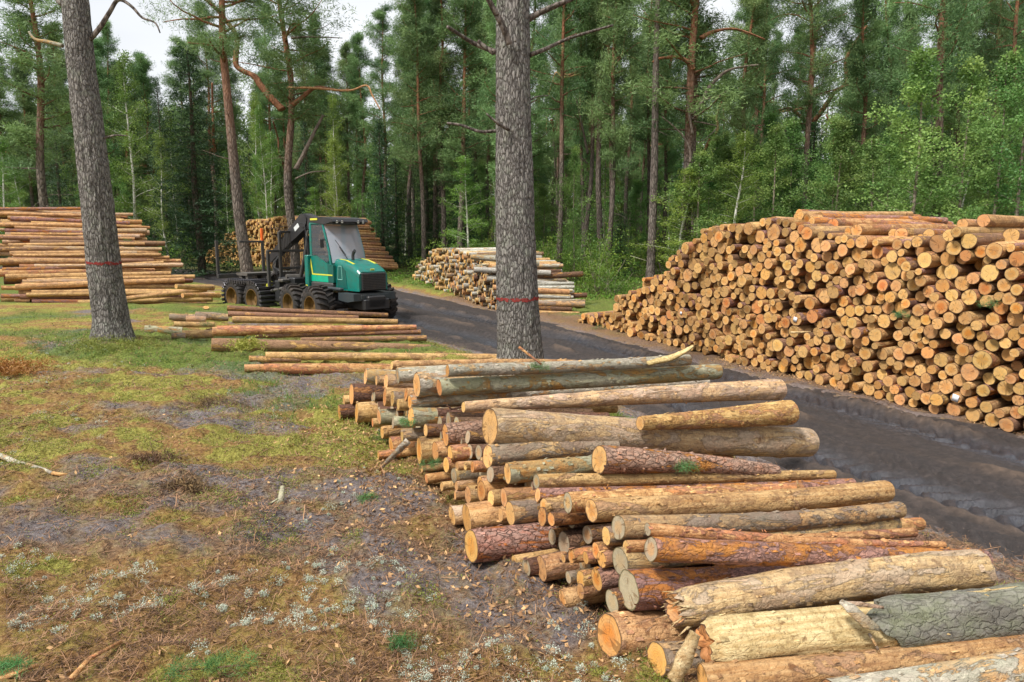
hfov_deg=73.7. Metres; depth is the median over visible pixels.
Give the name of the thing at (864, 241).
stacked log
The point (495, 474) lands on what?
pine log
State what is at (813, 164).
young tree
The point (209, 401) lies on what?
root clump
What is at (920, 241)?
stacked log
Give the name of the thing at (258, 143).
pine tree
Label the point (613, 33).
pine tree
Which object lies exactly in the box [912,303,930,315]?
stacked log
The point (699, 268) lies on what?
stacked log
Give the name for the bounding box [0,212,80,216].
long log
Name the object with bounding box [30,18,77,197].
pine tree
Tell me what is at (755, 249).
stacked log
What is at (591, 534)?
pine log
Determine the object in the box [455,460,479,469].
pine log
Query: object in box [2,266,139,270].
long log
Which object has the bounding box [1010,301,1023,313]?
stacked log
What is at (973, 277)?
stacked log
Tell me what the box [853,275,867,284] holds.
stacked log
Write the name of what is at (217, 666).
pine sprig
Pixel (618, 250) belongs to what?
spruce tree
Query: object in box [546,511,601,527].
pine log
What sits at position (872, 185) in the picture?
young tree
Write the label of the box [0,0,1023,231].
sky
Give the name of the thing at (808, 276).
stacked log
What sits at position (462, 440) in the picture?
pine log
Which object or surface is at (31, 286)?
long log
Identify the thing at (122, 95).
birch tree
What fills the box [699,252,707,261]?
stacked log
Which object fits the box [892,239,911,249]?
stacked log
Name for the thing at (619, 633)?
pine log
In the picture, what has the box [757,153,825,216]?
young tree
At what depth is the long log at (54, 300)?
25.05 m
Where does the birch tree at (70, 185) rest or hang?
on the ground at (110, 432)
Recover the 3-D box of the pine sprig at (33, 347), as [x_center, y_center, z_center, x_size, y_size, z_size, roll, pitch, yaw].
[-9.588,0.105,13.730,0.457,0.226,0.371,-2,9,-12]
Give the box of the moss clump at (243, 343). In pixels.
[223,334,269,352]
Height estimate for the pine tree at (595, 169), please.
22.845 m
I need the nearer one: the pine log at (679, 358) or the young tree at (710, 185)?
the pine log at (679, 358)
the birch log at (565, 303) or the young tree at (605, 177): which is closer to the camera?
the birch log at (565, 303)
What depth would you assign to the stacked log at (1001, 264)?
10.26 m
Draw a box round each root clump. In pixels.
[95,445,198,471]
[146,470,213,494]
[187,389,266,410]
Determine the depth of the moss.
7.64 m
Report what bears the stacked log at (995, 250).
on the stacked log at (1001, 264)
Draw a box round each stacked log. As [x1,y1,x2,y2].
[647,294,654,304]
[657,284,673,294]
[660,315,670,324]
[665,301,670,309]
[666,310,675,318]
[668,278,676,289]
[675,325,688,335]
[678,307,696,317]
[681,242,696,254]
[683,269,697,281]
[683,281,701,292]
[687,316,696,325]
[688,257,702,270]
[693,262,705,273]
[696,310,709,319]
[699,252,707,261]
[700,233,709,243]
[701,295,713,307]
[704,337,708,346]
[709,328,723,338]
[710,236,718,246]
[710,272,716,282]
[714,231,726,241]
[715,253,726,262]
[717,242,730,253]
[720,286,734,296]
[720,305,726,314]
[722,297,739,307]
[723,324,731,334]
[724,334,739,344]
[730,323,738,334]
[735,266,750,276]
[738,274,756,285]
[739,319,750,328]
[743,263,754,272]
[743,284,757,294]
[744,222,765,234]
[745,347,758,358]
[747,235,755,243]
[750,244,763,254]
[750,319,758,328]
[751,299,766,313]
[752,337,764,346]
[755,230,767,242]
[756,285,776,298]
[756,313,774,324]
[757,251,775,261]
[758,323,779,333]
[760,268,776,279]
[762,334,769,341]
[763,311,781,322]
[764,258,781,268]
[765,347,776,356]
[766,288,778,298]
[767,223,789,240]
[767,337,787,351]
[772,338,786,351]
[774,266,786,275]
[776,351,782,359]
[778,361,791,372]
[780,316,813,327]
[780,327,790,337]
[782,259,796,270]
[784,345,795,356]
[789,231,801,242]
[789,324,815,337]
[790,311,810,325]
[791,265,806,275]
[792,250,805,259]
[794,237,811,252]
[797,223,833,233]
[798,344,819,357]
[801,226,851,239]
[803,356,814,368]
[804,297,831,309]
[804,370,815,380]
[805,261,816,272]
[805,272,811,283]
[806,307,837,322]
[808,279,826,288]
[811,237,834,252]
[811,269,828,280]
[813,335,823,345]
[814,373,833,384]
[815,287,826,298]
[819,289,838,303]
[820,240,845,251]
[820,342,837,352]
[821,251,842,261]
[821,316,840,328]
[825,260,844,273]
[826,360,841,375]
[827,285,848,298]
[828,218,845,225]
[829,377,840,386]
[831,321,847,336]
[831,351,841,360]
[835,335,853,349]
[837,244,853,256]
[837,380,849,389]
[838,218,947,225]
[838,296,854,306]
[839,277,854,287]
[839,358,850,372]
[840,315,850,325]
[841,373,863,382]
[842,256,857,267]
[845,263,863,274]
[845,305,859,316]
[845,327,852,337]
[847,316,867,328]
[847,356,875,366]
[848,285,863,296]
[851,224,956,235]
[851,247,874,261]
[851,326,869,338]
[851,366,872,375]
[852,338,869,348]
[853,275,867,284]
[854,283,877,295]
[854,304,878,315]
[855,235,888,247]
[859,345,890,359]
[862,292,878,304]
[862,358,881,371]
[862,383,882,395]
[863,270,868,280]
[863,371,879,383]
[864,260,884,272]
[868,271,887,283]
[868,327,898,341]
[872,245,894,258]
[876,345,898,359]
[877,279,892,291]
[877,314,896,327]
[877,369,900,379]
[882,302,895,313]
[882,374,903,386]
[884,262,901,279]
[884,291,901,302]
[886,250,900,262]
[886,392,895,401]
[889,384,910,393]
[890,279,906,291]
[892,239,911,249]
[893,330,909,340]
[893,347,920,360]
[894,228,933,236]
[894,301,903,311]
[894,392,910,404]
[896,375,909,385]
[897,255,917,266]
[898,288,922,299]
[901,260,933,271]
[901,271,908,280]
[902,341,920,353]
[904,354,925,367]
[904,386,921,397]
[907,279,924,290]
[908,315,925,328]
[908,375,921,386]
[910,330,924,341]
[912,236,931,246]
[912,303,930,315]
[914,274,939,286]
[914,363,927,375]
[915,247,931,255]
[915,291,928,301]
[917,251,941,267]
[920,314,931,324]
[920,391,938,404]
[921,346,953,358]
[921,372,941,383]
[921,382,932,391]
[923,229,946,235]
[923,285,938,297]
[923,324,940,338]
[925,358,934,365]
[927,299,934,309]
[928,310,943,319]
[928,404,946,413]
[929,234,948,252]
[929,392,951,405]
[930,380,941,392]
[932,317,956,329]
[933,350,956,366]
[934,299,950,313]
[935,279,955,291]
[936,265,946,278]
[938,378,961,393]
[939,327,961,338]
[940,252,958,265]
[942,229,960,241]
[943,309,990,322]
[944,264,980,279]
[945,288,963,300]
[945,363,961,375]
[946,240,972,254]
[946,402,968,415]
[949,299,989,313]
[950,340,958,349]
[950,391,977,403]
[951,227,1023,236]
[952,333,976,343]
[953,373,968,385]
[954,276,978,290]
[954,354,966,364]
[956,322,969,330]
[956,341,976,355]
[957,219,979,226]
[957,255,975,263]
[958,310,991,324]
[960,249,982,260]
[960,363,993,380]
[960,387,976,396]
[961,233,1004,248]
[961,289,993,304]
[961,326,985,339]
[965,393,1000,407]
[965,406,989,421]
[966,272,983,283]
[970,319,991,330]
[972,349,1012,369]
[973,340,986,350]
[974,245,986,257]
[974,261,982,270]
[976,214,1023,226]
[976,330,991,341]
[976,382,999,396]
[978,281,1000,294]
[980,264,1006,281]
[980,295,995,306]
[980,397,1014,412]
[982,371,1000,384]
[985,240,1023,258]
[985,338,1019,351]
[985,412,1010,426]
[986,312,1007,325]
[989,323,1018,339]
[993,301,1009,314]
[993,364,1018,380]
[994,405,1014,417]
[995,259,1013,269]
[997,278,1023,291]
[997,380,1015,395]
[998,416,1023,431]
[999,338,1018,348]
[1001,347,1023,360]
[1001,395,1012,400]
[1002,228,1023,240]
[1002,292,1023,304]
[1004,266,1023,280]
[1005,372,1023,383]
[1007,311,1023,326]
[1007,328,1023,340]
[1008,251,1023,266]
[1010,283,1023,295]
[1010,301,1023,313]
[1010,405,1023,418]
[1011,360,1023,370]
[1012,382,1023,394]
[1012,395,1023,405]
[1018,323,1023,333]
[1018,336,1023,348]
[1018,368,1023,378]
[1018,405,1023,415]
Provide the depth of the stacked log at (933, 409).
11.37 m
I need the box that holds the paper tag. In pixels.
[951,394,958,401]
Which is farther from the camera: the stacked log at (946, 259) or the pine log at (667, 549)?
the stacked log at (946, 259)
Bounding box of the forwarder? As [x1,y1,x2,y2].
[214,213,397,318]
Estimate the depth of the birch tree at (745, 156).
29.79 m
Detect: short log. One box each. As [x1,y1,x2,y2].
[0,296,31,301]
[2,265,18,266]
[3,278,21,284]
[14,299,29,301]
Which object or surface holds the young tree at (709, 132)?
on the ground at (110, 432)
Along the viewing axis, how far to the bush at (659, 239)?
45.91 m
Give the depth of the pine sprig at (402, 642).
4.14 m
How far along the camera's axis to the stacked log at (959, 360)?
11.09 m
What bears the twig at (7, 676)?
on the ground at (110, 432)
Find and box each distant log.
[319,232,374,237]
[319,236,379,240]
[319,237,379,242]
[320,229,370,232]
[320,231,373,234]
[323,246,384,250]
[324,242,381,245]
[324,243,385,248]
[325,250,388,253]
[358,227,371,230]
[365,253,388,255]
[365,255,392,258]
[366,258,393,261]
[373,261,396,263]
[377,263,397,265]
[380,265,397,269]
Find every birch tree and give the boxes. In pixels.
[0,138,27,256]
[0,160,35,233]
[50,164,79,206]
[75,125,127,209]
[101,48,180,246]
[119,139,151,229]
[133,132,183,255]
[151,107,191,232]
[212,151,235,236]
[228,174,250,216]
[237,91,270,218]
[245,102,284,218]
[256,130,283,217]
[301,186,331,216]
[315,94,350,216]
[317,137,353,216]
[324,130,350,216]
[365,142,389,234]
[366,183,378,232]
[387,94,406,243]
[394,171,429,254]
[439,155,493,247]
[484,145,495,242]
[533,157,540,238]
[570,184,595,244]
[578,103,617,241]
[613,174,623,236]
[626,168,726,269]
[658,144,677,257]
[680,133,704,217]
[703,129,770,225]
[802,120,829,207]
[841,144,898,210]
[879,135,953,216]
[926,145,993,217]
[927,103,970,210]
[959,60,1023,215]
[970,134,1023,215]
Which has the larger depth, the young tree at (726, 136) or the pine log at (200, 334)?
the young tree at (726, 136)
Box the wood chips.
[225,357,1023,681]
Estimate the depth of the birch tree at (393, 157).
64.24 m
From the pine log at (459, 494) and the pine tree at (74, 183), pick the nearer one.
the pine log at (459, 494)
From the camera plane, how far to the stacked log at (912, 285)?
11.72 m
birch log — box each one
[446,273,456,277]
[458,249,495,254]
[462,254,469,259]
[462,283,468,288]
[462,289,470,294]
[470,254,539,265]
[472,275,478,280]
[473,255,541,260]
[473,267,550,274]
[478,279,483,285]
[479,296,485,301]
[486,276,556,282]
[489,262,559,266]
[489,269,560,274]
[490,300,496,304]
[491,264,562,267]
[492,285,569,294]
[537,271,582,278]
[538,294,569,298]
[538,299,579,300]
[538,301,584,306]
[539,306,571,310]
[539,310,579,312]
[570,293,586,297]
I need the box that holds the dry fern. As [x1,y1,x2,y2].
[0,348,57,377]
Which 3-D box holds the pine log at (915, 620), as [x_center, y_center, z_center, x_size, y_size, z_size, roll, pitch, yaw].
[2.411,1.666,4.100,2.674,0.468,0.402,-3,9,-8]
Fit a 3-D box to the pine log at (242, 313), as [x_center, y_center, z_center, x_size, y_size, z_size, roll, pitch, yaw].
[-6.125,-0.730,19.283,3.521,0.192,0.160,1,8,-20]
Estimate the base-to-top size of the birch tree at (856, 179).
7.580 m
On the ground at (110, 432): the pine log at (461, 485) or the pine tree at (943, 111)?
the pine tree at (943, 111)
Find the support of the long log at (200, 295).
on the ground at (110, 432)
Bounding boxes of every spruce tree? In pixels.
[36,98,79,206]
[121,174,152,246]
[138,79,193,260]
[145,45,257,277]
[168,161,211,254]
[202,128,229,250]
[229,129,268,231]
[294,119,319,215]
[365,119,408,265]
[376,157,418,264]
[397,122,457,265]
[430,125,479,244]
[448,135,486,247]
[535,170,555,245]
[576,143,601,243]
[611,212,642,280]
[722,154,752,222]
[751,115,783,220]
[778,121,831,213]
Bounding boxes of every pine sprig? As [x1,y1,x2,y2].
[0,647,36,680]
[23,341,41,350]
[71,377,106,386]
[160,651,218,681]
[205,643,260,680]
[357,490,378,503]
[370,432,388,440]
[386,627,417,653]
[398,415,417,428]
[416,456,442,472]
[528,359,551,373]
[674,458,700,472]
[892,308,909,319]
[975,297,1001,308]
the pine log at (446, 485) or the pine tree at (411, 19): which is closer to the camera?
the pine log at (446, 485)
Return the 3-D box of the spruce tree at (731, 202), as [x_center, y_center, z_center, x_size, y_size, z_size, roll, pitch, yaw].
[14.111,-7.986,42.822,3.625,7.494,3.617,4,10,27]
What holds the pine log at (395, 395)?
on the pine log
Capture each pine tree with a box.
[0,0,119,206]
[0,34,33,206]
[4,49,54,206]
[5,61,59,206]
[28,0,160,342]
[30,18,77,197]
[42,33,77,205]
[44,71,78,206]
[61,138,79,205]
[65,37,141,203]
[94,18,138,212]
[98,68,135,210]
[103,63,155,246]
[116,61,161,230]
[120,50,178,240]
[130,61,164,197]
[139,0,298,278]
[147,34,220,252]
[171,0,242,243]
[172,33,219,219]
[201,0,380,273]
[207,35,249,228]
[236,0,300,216]
[240,73,281,216]
[242,70,282,218]
[253,64,300,210]
[266,79,310,208]
[275,21,332,213]
[280,49,352,215]
[292,81,346,215]
[293,11,339,215]
[330,40,365,216]
[338,30,396,217]
[342,60,370,217]
[352,3,408,246]
[375,0,435,261]
[379,0,462,260]
[382,63,418,255]
[383,15,431,250]
[392,0,487,247]
[394,11,447,224]
[396,0,460,243]
[403,0,495,247]
[407,7,462,248]
[432,2,455,241]
[432,3,495,196]
[446,0,612,358]
[455,7,495,245]
[465,0,537,235]
[467,0,495,245]
[470,124,493,239]
[473,13,495,244]
[478,31,552,162]
[489,0,561,189]
[530,0,602,268]
[530,78,546,186]
[531,0,584,236]
[532,44,556,241]
[538,3,602,246]
[539,19,584,244]
[545,7,605,245]
[548,0,644,268]
[553,0,626,241]
[555,0,622,248]
[573,0,651,280]
[579,52,604,232]
[581,0,649,265]
[599,0,772,242]
[601,1,659,237]
[615,28,659,246]
[615,65,638,239]
[620,0,676,263]
[621,22,663,255]
[626,22,679,225]
[633,67,678,250]
[634,3,691,267]
[636,52,674,167]
[636,112,671,199]
[639,0,744,235]
[646,0,668,276]
[668,18,732,219]
[702,0,780,221]
[708,3,753,186]
[715,56,737,203]
[721,0,785,201]
[727,0,806,218]
[730,62,776,217]
[752,0,876,160]
[754,0,863,207]
[765,27,786,152]
[780,24,825,172]
[817,39,873,209]
[824,0,911,208]
[836,0,887,207]
[857,0,915,209]
[864,0,1018,216]
[865,0,919,187]
[869,0,930,176]
[892,16,920,194]
[895,0,981,215]
[899,95,925,194]
[914,1,991,224]
[916,2,969,147]
[917,1,980,196]
[953,0,1023,196]
[953,0,1023,197]
[967,0,1023,213]
[970,0,1023,197]
[1000,2,1023,115]
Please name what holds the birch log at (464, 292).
on the birch log
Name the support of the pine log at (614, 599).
on the ground at (110, 432)
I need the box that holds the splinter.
[790,331,810,332]
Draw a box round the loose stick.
[518,346,541,364]
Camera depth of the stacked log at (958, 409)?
11.15 m
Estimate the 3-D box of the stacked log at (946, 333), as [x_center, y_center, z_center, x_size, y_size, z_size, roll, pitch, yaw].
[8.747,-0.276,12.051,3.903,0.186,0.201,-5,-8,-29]
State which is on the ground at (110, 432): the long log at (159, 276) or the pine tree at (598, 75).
the pine tree at (598, 75)
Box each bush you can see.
[160,231,195,262]
[406,254,430,272]
[411,227,477,266]
[415,233,447,257]
[472,228,495,246]
[536,216,568,268]
[536,236,571,253]
[539,236,561,260]
[541,230,590,266]
[546,222,587,271]
[560,242,593,280]
[562,231,619,283]
[564,228,636,296]
[568,250,600,278]
[576,219,627,275]
[582,252,627,287]
[582,254,639,297]
[588,226,639,277]
[616,224,647,271]
[629,240,657,264]
[634,228,678,273]
[643,213,671,263]
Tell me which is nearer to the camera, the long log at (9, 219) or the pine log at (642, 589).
the pine log at (642, 589)
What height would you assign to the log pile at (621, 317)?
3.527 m
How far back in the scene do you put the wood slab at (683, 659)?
3.71 m
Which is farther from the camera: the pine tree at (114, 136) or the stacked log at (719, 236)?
the pine tree at (114, 136)
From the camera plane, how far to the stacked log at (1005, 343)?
10.28 m
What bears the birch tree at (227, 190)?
on the ground at (110, 432)
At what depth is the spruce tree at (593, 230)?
67.57 m
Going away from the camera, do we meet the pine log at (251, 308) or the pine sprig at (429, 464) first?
the pine sprig at (429, 464)
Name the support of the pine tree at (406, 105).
on the ground at (110, 432)
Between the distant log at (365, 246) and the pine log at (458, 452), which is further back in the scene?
the distant log at (365, 246)
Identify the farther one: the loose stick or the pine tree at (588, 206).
the pine tree at (588, 206)
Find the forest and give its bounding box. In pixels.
[0,62,1008,251]
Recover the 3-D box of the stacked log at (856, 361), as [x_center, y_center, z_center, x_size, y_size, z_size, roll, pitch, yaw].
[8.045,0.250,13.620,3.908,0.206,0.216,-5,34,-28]
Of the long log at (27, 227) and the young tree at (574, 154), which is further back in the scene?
the young tree at (574, 154)
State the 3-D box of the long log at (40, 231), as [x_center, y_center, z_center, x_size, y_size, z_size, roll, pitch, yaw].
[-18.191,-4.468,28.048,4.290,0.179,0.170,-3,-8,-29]
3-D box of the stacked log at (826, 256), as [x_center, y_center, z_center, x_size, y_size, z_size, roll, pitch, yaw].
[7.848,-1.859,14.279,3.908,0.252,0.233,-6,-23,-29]
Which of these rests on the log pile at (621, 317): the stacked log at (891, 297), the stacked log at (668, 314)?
the stacked log at (668, 314)
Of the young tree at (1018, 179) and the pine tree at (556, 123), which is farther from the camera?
the pine tree at (556, 123)
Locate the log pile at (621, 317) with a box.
[577,209,1023,406]
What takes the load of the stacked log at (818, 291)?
on the stacked log at (813, 303)
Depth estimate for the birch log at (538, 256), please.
29.97 m
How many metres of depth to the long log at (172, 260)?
28.93 m
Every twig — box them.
[0,664,38,680]
[22,607,73,622]
[69,640,122,679]
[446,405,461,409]
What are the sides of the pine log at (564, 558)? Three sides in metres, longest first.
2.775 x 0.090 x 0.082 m
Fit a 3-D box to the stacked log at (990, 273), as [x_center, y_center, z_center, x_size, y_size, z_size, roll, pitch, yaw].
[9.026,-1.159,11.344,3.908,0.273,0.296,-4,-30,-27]
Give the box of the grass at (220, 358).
[0,275,694,420]
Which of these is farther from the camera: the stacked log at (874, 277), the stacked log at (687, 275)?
the stacked log at (687, 275)
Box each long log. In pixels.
[0,207,80,210]
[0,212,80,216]
[0,219,122,220]
[0,221,30,222]
[0,222,81,226]
[0,234,134,239]
[0,236,127,240]
[0,246,123,251]
[0,251,136,255]
[0,258,84,264]
[0,261,163,270]
[0,268,154,276]
[0,294,177,297]
[1,286,164,289]
[2,240,134,243]
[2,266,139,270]
[4,277,26,281]
[5,228,128,233]
[5,232,139,238]
[5,271,170,279]
[7,216,123,220]
[8,242,144,246]
[8,257,153,262]
[10,216,129,224]
[10,250,157,255]
[11,232,142,236]
[13,253,160,256]
[14,210,132,215]
[14,226,71,229]
[15,277,184,289]
[18,289,178,293]
[19,264,167,268]
[20,237,146,240]
[20,294,180,299]
[22,279,86,282]
[22,282,174,288]
[23,240,157,246]
[24,245,161,250]
[26,291,163,296]
[27,275,194,279]
[30,239,164,245]
[31,221,149,228]
[31,290,151,292]
[32,283,181,289]
[32,299,206,303]
[34,263,182,267]
[42,228,146,232]
[44,256,169,258]
[58,210,80,211]
[78,297,212,302]
[124,219,141,224]
[126,289,206,300]
[129,230,149,234]
[154,259,180,262]
[155,267,171,271]
[174,284,214,289]
[181,293,220,297]
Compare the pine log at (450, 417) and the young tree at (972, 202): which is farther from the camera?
the young tree at (972, 202)
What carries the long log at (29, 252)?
on the long log at (148, 257)
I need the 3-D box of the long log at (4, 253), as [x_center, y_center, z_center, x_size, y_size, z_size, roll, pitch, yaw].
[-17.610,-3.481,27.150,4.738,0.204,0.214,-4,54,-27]
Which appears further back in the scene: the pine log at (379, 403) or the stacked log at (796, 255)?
the stacked log at (796, 255)
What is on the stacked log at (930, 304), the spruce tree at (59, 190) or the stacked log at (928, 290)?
the stacked log at (928, 290)
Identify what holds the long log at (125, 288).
on the long log at (23, 291)
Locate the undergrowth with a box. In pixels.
[184,258,669,300]
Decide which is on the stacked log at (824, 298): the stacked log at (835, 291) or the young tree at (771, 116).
the stacked log at (835, 291)
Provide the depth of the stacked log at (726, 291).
15.99 m
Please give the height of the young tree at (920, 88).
10.252 m
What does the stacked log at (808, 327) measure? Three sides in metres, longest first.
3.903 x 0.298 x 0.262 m
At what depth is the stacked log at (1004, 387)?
10.43 m
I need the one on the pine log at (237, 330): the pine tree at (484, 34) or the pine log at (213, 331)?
the pine log at (213, 331)
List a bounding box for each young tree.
[114,172,142,218]
[125,194,158,246]
[248,154,269,219]
[267,176,282,215]
[273,183,285,216]
[347,175,368,217]
[350,170,371,217]
[352,176,397,245]
[406,177,420,243]
[438,186,458,247]
[438,196,456,241]
[448,192,494,247]
[469,159,494,247]
[477,202,493,239]
[534,145,556,245]
[534,183,558,250]
[548,144,586,253]
[549,144,598,282]
[575,132,627,249]
[593,179,628,242]
[621,179,648,268]
[636,171,658,242]
[648,149,732,253]
[657,187,673,244]
[667,156,683,248]
[669,190,706,231]
[679,171,748,234]
[696,115,727,227]
[698,134,735,232]
[699,142,771,226]
[701,130,736,220]
[707,153,758,225]
[715,142,801,222]
[734,121,801,221]
[742,116,836,216]
[749,110,788,219]
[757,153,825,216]
[776,146,812,211]
[789,113,883,210]
[791,158,846,213]
[798,117,876,210]
[802,150,880,210]
[840,135,911,210]
[844,152,900,210]
[845,40,978,222]
[863,123,906,210]
[873,139,919,211]
[878,141,928,210]
[884,123,989,216]
[906,52,1023,224]
[919,135,963,216]
[924,167,978,215]
[957,166,1014,214]
[958,152,1012,217]
[961,46,1023,218]
[965,125,1016,210]
[980,121,1023,215]
[981,30,1023,215]
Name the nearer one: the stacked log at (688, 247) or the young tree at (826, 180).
the stacked log at (688, 247)
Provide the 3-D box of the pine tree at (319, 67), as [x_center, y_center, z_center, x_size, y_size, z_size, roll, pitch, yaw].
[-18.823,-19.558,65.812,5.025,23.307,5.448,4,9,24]
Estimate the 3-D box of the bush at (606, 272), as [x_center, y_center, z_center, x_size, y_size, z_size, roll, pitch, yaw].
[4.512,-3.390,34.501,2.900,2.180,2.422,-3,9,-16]
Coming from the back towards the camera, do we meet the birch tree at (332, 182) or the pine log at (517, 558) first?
the birch tree at (332, 182)
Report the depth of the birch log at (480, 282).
28.71 m
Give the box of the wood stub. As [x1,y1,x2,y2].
[268,485,284,504]
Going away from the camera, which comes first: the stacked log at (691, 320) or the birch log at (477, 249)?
the stacked log at (691, 320)
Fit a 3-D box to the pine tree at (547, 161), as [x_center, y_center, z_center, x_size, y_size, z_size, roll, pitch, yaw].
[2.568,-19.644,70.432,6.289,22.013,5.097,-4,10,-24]
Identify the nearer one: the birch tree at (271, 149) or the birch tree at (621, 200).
the birch tree at (271, 149)
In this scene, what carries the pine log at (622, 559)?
on the pine log at (604, 579)
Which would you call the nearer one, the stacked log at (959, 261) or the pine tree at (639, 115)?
the stacked log at (959, 261)
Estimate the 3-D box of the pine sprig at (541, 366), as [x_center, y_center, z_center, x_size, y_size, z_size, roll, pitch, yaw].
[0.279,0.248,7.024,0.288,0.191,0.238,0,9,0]
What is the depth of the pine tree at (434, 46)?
44.73 m
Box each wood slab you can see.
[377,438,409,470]
[667,630,700,681]
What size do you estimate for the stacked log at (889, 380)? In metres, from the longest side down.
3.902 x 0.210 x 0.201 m
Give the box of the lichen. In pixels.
[0,339,630,681]
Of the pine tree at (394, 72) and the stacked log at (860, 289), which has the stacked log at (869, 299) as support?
the stacked log at (860, 289)
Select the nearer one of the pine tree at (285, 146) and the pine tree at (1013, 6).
the pine tree at (1013, 6)
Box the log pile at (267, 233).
[205,216,374,269]
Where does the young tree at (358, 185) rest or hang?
on the ground at (110, 432)
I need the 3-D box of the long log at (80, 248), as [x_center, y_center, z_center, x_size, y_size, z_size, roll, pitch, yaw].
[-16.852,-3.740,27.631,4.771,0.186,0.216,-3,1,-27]
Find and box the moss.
[0,305,1021,681]
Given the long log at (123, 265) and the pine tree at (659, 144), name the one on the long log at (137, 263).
the long log at (123, 265)
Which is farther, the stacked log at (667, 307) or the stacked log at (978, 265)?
the stacked log at (667, 307)
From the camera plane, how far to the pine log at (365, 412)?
9.25 m
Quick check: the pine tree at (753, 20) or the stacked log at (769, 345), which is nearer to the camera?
the stacked log at (769, 345)
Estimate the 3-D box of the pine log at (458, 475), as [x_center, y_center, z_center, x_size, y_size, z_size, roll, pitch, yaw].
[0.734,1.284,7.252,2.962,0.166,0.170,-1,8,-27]
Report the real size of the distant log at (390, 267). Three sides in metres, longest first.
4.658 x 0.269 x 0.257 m
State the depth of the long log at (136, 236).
28.70 m
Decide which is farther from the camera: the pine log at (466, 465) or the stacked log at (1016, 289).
the stacked log at (1016, 289)
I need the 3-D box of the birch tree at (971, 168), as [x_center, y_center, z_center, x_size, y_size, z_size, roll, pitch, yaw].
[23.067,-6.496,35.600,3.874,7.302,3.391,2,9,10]
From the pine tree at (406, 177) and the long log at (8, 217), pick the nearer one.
the long log at (8, 217)
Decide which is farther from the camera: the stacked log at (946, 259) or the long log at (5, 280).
the long log at (5, 280)
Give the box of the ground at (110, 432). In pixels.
[0,244,1023,681]
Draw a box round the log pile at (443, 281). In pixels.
[412,247,585,308]
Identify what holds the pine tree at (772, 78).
on the ground at (110, 432)
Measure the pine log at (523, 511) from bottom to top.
0.214 m
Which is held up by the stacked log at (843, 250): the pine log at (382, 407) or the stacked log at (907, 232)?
the stacked log at (907, 232)
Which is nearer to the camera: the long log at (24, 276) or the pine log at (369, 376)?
the pine log at (369, 376)
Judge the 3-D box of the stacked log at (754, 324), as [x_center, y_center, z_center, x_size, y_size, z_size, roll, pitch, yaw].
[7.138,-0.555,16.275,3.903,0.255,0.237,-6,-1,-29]
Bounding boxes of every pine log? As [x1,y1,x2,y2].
[144,324,182,334]
[169,313,194,320]
[171,332,185,338]
[174,321,214,327]
[182,330,213,338]
[186,315,205,321]
[195,311,228,320]
[211,338,430,351]
[212,327,253,335]
[216,324,416,335]
[227,305,387,316]
[228,310,358,317]
[232,316,397,323]
[244,364,263,371]
[249,355,300,362]
[255,329,420,337]
[264,363,390,373]
[265,352,496,360]
[301,335,426,341]
[338,404,355,419]
[343,395,349,403]
[349,383,383,404]
[355,401,377,422]
[364,369,395,384]
[372,418,391,426]
[373,392,382,400]
[375,375,384,385]
[377,401,383,406]
[377,408,396,423]
[377,447,416,459]
[378,406,389,408]
[380,425,401,438]
[383,387,404,406]
[384,374,412,387]
[389,436,416,449]
[390,358,572,369]
[390,391,404,406]
[392,416,414,428]
[396,360,572,383]
[396,399,617,412]
[396,410,403,415]
[401,427,424,441]
[404,388,413,401]
[406,407,454,427]
[408,380,709,408]
[412,370,503,396]
[417,436,442,463]
[419,462,443,472]
[424,424,443,436]
[425,471,451,483]
[432,441,447,460]
[434,405,593,411]
[436,364,722,395]
[436,408,609,416]
[437,416,445,423]
[440,481,454,491]
[441,420,481,446]
[443,457,455,472]
[446,345,693,376]
[446,412,626,422]
[446,505,463,525]
[447,444,469,461]
[451,468,479,483]
[453,479,476,490]
[453,490,464,499]
[454,417,482,421]
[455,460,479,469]
[460,437,465,443]
[461,378,786,412]
[462,500,508,530]
[464,462,470,469]
[464,522,556,562]
[465,431,486,443]
[465,485,479,502]
[468,444,486,458]
[470,455,733,472]
[475,445,485,459]
[475,480,523,500]
[477,475,486,484]
[480,440,619,467]
[482,408,819,458]
[486,466,505,482]
[487,489,501,505]
[496,507,506,521]
[500,486,535,507]
[503,455,595,483]
[505,481,772,524]
[511,548,559,562]
[521,551,560,576]
[524,480,535,489]
[533,470,836,488]
[535,478,855,501]
[535,551,579,581]
[537,496,563,515]
[538,507,611,526]
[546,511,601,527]
[548,526,582,544]
[558,529,591,551]
[559,586,605,607]
[560,482,804,513]
[560,553,569,562]
[565,546,591,564]
[566,566,599,583]
[569,523,608,528]
[576,569,592,585]
[576,583,606,598]
[579,545,598,568]
[580,551,597,563]
[582,523,611,543]
[585,480,894,521]
[588,563,729,590]
[591,445,780,475]
[592,541,622,559]
[593,609,698,657]
[597,549,613,568]
[602,519,897,546]
[605,534,926,611]
[611,501,906,539]
[612,519,901,574]
[618,565,795,610]
[623,527,917,552]
[636,400,798,429]
[643,639,704,677]
[644,523,946,547]
[644,536,992,566]
[646,482,753,485]
[661,549,996,635]
[694,582,1023,662]
[697,635,1023,681]
[821,647,1023,681]
[900,517,925,529]
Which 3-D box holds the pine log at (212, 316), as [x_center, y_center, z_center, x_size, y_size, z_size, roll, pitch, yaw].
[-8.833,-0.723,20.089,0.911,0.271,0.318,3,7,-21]
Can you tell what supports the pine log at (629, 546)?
on the pine log at (622, 559)
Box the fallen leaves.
[0,355,619,681]
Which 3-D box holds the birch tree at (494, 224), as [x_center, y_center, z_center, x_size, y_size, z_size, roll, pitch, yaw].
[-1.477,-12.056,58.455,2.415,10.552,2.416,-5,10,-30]
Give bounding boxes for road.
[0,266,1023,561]

